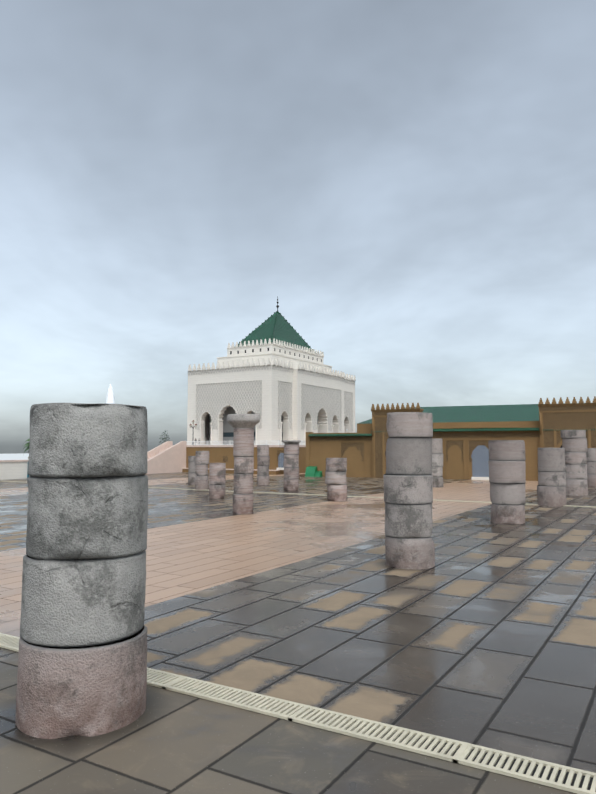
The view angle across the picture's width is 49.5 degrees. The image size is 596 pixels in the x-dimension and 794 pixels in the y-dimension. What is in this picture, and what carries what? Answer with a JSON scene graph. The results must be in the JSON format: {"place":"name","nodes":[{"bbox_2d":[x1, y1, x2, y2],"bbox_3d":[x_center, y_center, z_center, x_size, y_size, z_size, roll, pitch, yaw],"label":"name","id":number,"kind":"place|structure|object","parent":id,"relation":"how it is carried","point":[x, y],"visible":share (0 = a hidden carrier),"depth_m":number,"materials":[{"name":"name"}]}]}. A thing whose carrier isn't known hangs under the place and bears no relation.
{"place":"outdoors","nodes":[
{"label":"outdoors","id":0,"kind":"place"},
{"bbox_2d":[0,453,595,793],"bbox_3d":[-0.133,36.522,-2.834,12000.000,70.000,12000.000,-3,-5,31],"label":"ground","id":1,"kind":"structure","parent":0,"point":[482,632],"depth_m":5.38,"materials":[{"name":"grey tile"}]},
{"bbox_2d":[0,460,29,479],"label":"wall","id":2,"kind":"structure","parent":1,"relation":"on","point":[13,469],"depth_m":32.94,"materials":[{"name":"white paint"}]},
{"bbox_2d":[22,438,29,451],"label":"palm tree","id":3,"kind":"object","parent":1,"relation":"on","point":[27,445],"visible":0.06,"depth_m":54.71,"materials":[{"name":"green plant"}]},
{"bbox_2d":[15,403,147,738],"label":"column","id":4,"kind":"structure","parent":1,"relation":"on","point":[82,662],"depth_m":3.77,"materials":[{"name":"stone"}]},
{"bbox_2d":[105,384,114,403],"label":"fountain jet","id":5,"kind":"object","parent":1,"relation":"on","point":[110,398],"depth_m":2493.55,"materials":[{"name":"white liquid"}]},
{"bbox_2d":[159,431,169,443],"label":"tree behind steps","id":6,"kind":"object","parent":1,"relation":"on","point":[164,437],"visible":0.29,"depth_m":46.96,"materials":[{"name":"green plant"}]},
{"bbox_2d":[146,441,186,473],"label":"stairs","id":7,"kind":"structure","parent":1,"relation":"on","point":[167,457],"depth_m":40.56,"materials":[{"name":"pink stone"}]},
{"bbox_2d":[188,456,196,484],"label":"column","id":8,"kind":"structure","parent":1,"relation":"on","point":[192,475],"depth_m":27.79,"materials":[{"name":"stone"}]},
{"bbox_2d":[195,451,208,489],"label":"column","id":9,"kind":"structure","parent":1,"relation":"on","point":[201,470],"depth_m":24.38,"materials":[{"name":"stone"}]},
{"bbox_2d":[209,463,225,498],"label":"column","id":10,"kind":"structure","parent":1,"relation":"on","point":[217,477],"depth_m":20.48,"materials":[{"name":"stone"}]},
{"bbox_2d":[227,414,259,513],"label":"column","id":11,"kind":"structure","parent":1,"relation":"on","point":[243,425],"depth_m":15.74,"materials":[{"name":"stone"}]},
{"bbox_2d":[182,445,305,474],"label":"platform","id":12,"kind":"structure","parent":1,"relation":"on","point":[217,453],"depth_m":40.21,"materials":[{"name":"brown stone"}]},
{"bbox_2d":[189,420,196,444],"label":"lamp post","id":13,"kind":"object","parent":12,"relation":"on","point":[190,425],"visible":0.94,"depth_m":41.66,"materials":[{"name":"grey metal"}]},
{"bbox_2d":[223,456,227,461],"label":"platform window frame","id":14,"kind":"object","parent":12,"relation":"attached to","point":[225,458],"visible":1,"depth_m":40.03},
{"bbox_2d":[186,440,305,444],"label":"railing","id":15,"kind":"object","parent":12,"relation":"on","point":[219,442],"visible":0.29,"depth_m":40.38,"materials":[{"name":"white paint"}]},
{"bbox_2d":[187,339,355,444],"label":"mausoleum building","id":16,"kind":"structure","parent":12,"relation":"on","point":[270,432],"depth_m":42.97,"materials":[{"name":"white stone"}]},
{"bbox_2d":[209,406,317,444],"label":"arch surround","id":17,"kind":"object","parent":16,"relation":"in","point":[228,432],"visible":0.07,"depth_m":42.98,"materials":[{"name":"white stone"}]},
{"bbox_2d":[188,365,354,431],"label":"facade panels","id":18,"kind":"object","parent":16,"relation":"attached to","point":[241,397],"visible":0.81,"depth_m":42.45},
{"bbox_2d":[238,311,312,351],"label":"pyramid roof","id":19,"kind":"structure","parent":16,"relation":"on","point":[276,325],"depth_m":46.12,"materials":[{"name":"green tile"}]},
{"bbox_2d":[230,348,321,361],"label":"mausoleum windows","id":20,"kind":"structure","parent":16,"relation":"in","point":[274,350],"depth_m":44.57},
{"bbox_2d":[275,449,283,469],"bbox_3d":[-0.947,3.648,37.927,0.880,1.250,0.030,-3,-5,31],"label":"door frame","id":21,"kind":"object","parent":12,"relation":"on","point":[276,458],"visible":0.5,"depth_m":38.11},
{"bbox_2d":[277,450,283,460],"bbox_3d":[-0.943,3.434,37.950,0.680,0.621,0.010,-3,-5,31],"label":"arch surround","id":22,"kind":"object","parent":21,"relation":"attached to","point":[279,451],"visible":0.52,"depth_m":38.06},
{"bbox_2d":[278,453,283,467],"bbox_3d":[-0.941,3.763,37.927,0.548,0.981,0.004,-3,-5,31],"label":"arched doorway","id":23,"kind":"structure","parent":21,"relation":"in","point":[280,459],"depth_m":37.96,"materials":[{"name":"grey"}]},
{"bbox_2d":[257,445,269,484],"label":"column","id":24,"kind":"structure","parent":1,"relation":"on","point":[263,460],"depth_m":27.70,"materials":[{"name":"stone"}]},
{"bbox_2d":[282,440,300,490],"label":"column","id":25,"kind":"structure","parent":1,"relation":"on","point":[291,466],"depth_m":24.27,"materials":[{"name":"stone"}]},
{"bbox_2d":[0,633,595,793],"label":"drain grate","id":26,"kind":"object","parent":1,"relation":"on","point":[559,776],"visible":0.75,"depth_m":3.65,"materials":[{"name":"beige metal"}]},
{"bbox_2d":[1,481,595,507],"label":"paving strip","id":27,"kind":"object","parent":1,"relation":"on","point":[351,496],"visible":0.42,"depth_m":21.00,"materials":[{"name":"beige stone"}]},
{"bbox_2d":[305,466,321,476],"bbox_3d":[0.859,4.074,35.378,0.850,0.550,0.450,-2,-5,25],"label":"box","id":28,"kind":"object","parent":1,"relation":"on","point":[311,471],"visible":1,"depth_m":35.29,"materials":[{"name":"green"}]},
{"bbox_2d":[325,458,346,500],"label":"column","id":29,"kind":"structure","parent":1,"relation":"on","point":[335,476],"depth_m":19.39,"materials":[{"name":"stone"}]},
{"bbox_2d":[383,412,434,568],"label":"column","id":30,"kind":"structure","parent":1,"relation":"on","point":[408,492],"depth_m":8.76,"materials":[{"name":"stone"}]},
{"bbox_2d":[306,421,539,480],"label":"wall","id":31,"kind":"structure","parent":1,"relation":"on","point":[318,453],"depth_m":32.76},
{"bbox_2d":[340,441,364,476],"bbox_3d":[2.921,3.340,34.744,1.407,1.918,0.030,-2,-5,25],"label":"arch frame","id":32,"kind":"object","parent":31,"relation":"attached to","point":[364,451],"visible":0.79,"depth_m":34.57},
{"bbox_2d":[341,442,363,460],"bbox_3d":[2.924,2.944,34.782,1.287,1.003,0.010,-2,-5,25],"label":"arch surround","id":33,"kind":"object","parent":31,"relation":"attached to","point":[359,446],"visible":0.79,"depth_m":34.78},
{"bbox_2d":[371,403,423,477],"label":"gate tower","id":34,"kind":"structure","parent":31,"relation":"attached to","point":[392,409],"depth_m":33.89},
{"bbox_2d":[374,416,386,477],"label":"portal frames","id":35,"kind":"structure","parent":34,"relation":"attached to","point":[383,450],"depth_m":33.89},
{"bbox_2d":[373,411,418,477],"bbox_3d":[5.090,2.484,33.593,2.501,3.449,0.010,-2,-5,25],"label":"carved portal","id":36,"kind":"object","parent":34,"relation":"attached to","point":[380,423],"visible":0.31,"depth_m":33.95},
{"bbox_2d":[310,432,539,440],"bbox_3d":[12.830,1.812,30.294,26.738,0.363,0.028,-2,-5,25],"label":"roof eave","id":37,"kind":"object","parent":31,"relation":"attached to","point":[465,435],"visible":0.47,"depth_m":32.50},
{"bbox_2d":[308,403,594,436],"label":"green roof","id":38,"kind":"structure","parent":31,"relation":"on","point":[502,413],"depth_m":33.79,"materials":[{"name":"green tile"}]},
{"bbox_2d":[445,439,464,479],"bbox_3d":[7.872,3.126,32.489,0.983,1.998,0.030,-2,-5,25],"label":"niche frame","id":39,"kind":"object","parent":31,"relation":"attached to","point":[463,454],"visible":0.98,"depth_m":32.49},
{"bbox_2d":[446,440,463,461],"bbox_3d":[7.876,2.712,32.528,0.863,1.047,0.010,-2,-5,25],"label":"arch surround","id":40,"kind":"object","parent":31,"relation":"attached to","point":[449,444],"visible":0.92,"depth_m":32.56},
{"bbox_2d":[469,440,488,461],"bbox_3d":[9.062,2.670,31.981,1.202,1.047,0.010,-2,-5,25],"label":"arch surround","id":41,"kind":"object","parent":31,"relation":"attached to","point":[473,444],"visible":0.58,"depth_m":32.14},
{"bbox_2d":[471,445,488,476],"bbox_3d":[9.063,3.225,31.941,0.999,1.678,0.004,-2,-5,25],"label":"arched doorway","id":42,"kind":"structure","parent":31,"relation":"attached to","point":[480,460],"depth_m":31.96,"materials":[{"name":"grey"}]},
{"bbox_2d":[538,396,595,447],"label":"gate tower","id":43,"kind":"structure","parent":31,"relation":"attached to","point":[566,404],"depth_m":30.31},
{"bbox_2d":[540,406,595,447],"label":"carved portal","id":44,"kind":"object","parent":43,"relation":"attached to","point":[569,420],"visible":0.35,"depth_m":30.25,"materials":[{"name":"brown stone"}]},
{"bbox_2d":[541,410,595,447],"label":"portal frames","id":45,"kind":"structure","parent":43,"relation":"attached to","point":[589,438],"depth_m":30.32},
{"bbox_2d":[431,438,443,487],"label":"column","id":46,"kind":"structure","parent":1,"relation":"on","point":[437,458],"depth_m":26.00,"materials":[{"name":"stone"}]},
{"bbox_2d":[471,477,488,479],"bbox_3d":[9.029,4.006,31.808,0.962,0.140,0.150,-2,-5,25],"label":"doorstep","id":47,"kind":"object","parent":1,"relation":"on","point":[479,478],"visible":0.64,"depth_m":31.77,"materials":[{"name":"white stone"}]},
{"bbox_2d":[467,439,494,479],"bbox_3d":[9.059,3.085,31.942,1.322,1.998,0.030,-2,-5,25],"label":"door frame","id":48,"kind":"object","parent":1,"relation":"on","point":[468,452],"visible":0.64,"depth_m":32.16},
{"bbox_2d":[488,440,525,523],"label":"column","id":49,"kind":"structure","parent":1,"relation":"on","point":[507,474],"depth_m":13.73,"materials":[{"name":"stone"}]},
{"bbox_2d":[537,448,566,506],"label":"column","id":50,"kind":"structure","parent":1,"relation":"on","point":[551,488],"depth_m":17.79,"materials":[{"name":"stone"}]},
{"bbox_2d":[561,430,587,495],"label":"column","id":51,"kind":"structure","parent":1,"relation":"on","point":[574,443],"depth_m":21.78,"materials":[{"name":"stone"}]},
{"bbox_2d":[586,448,595,486],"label":"column","id":52,"kind":"structure","parent":1,"relation":"on","point":[591,463],"depth_m":26.07,"materials":[{"name":"stone"}]},
{"bbox_2d":[0,0,595,453],"label":"sky","id":53,"kind":"structure","parent":0,"point":[412,183],"materials":[{"name":"grey"}]}
]}

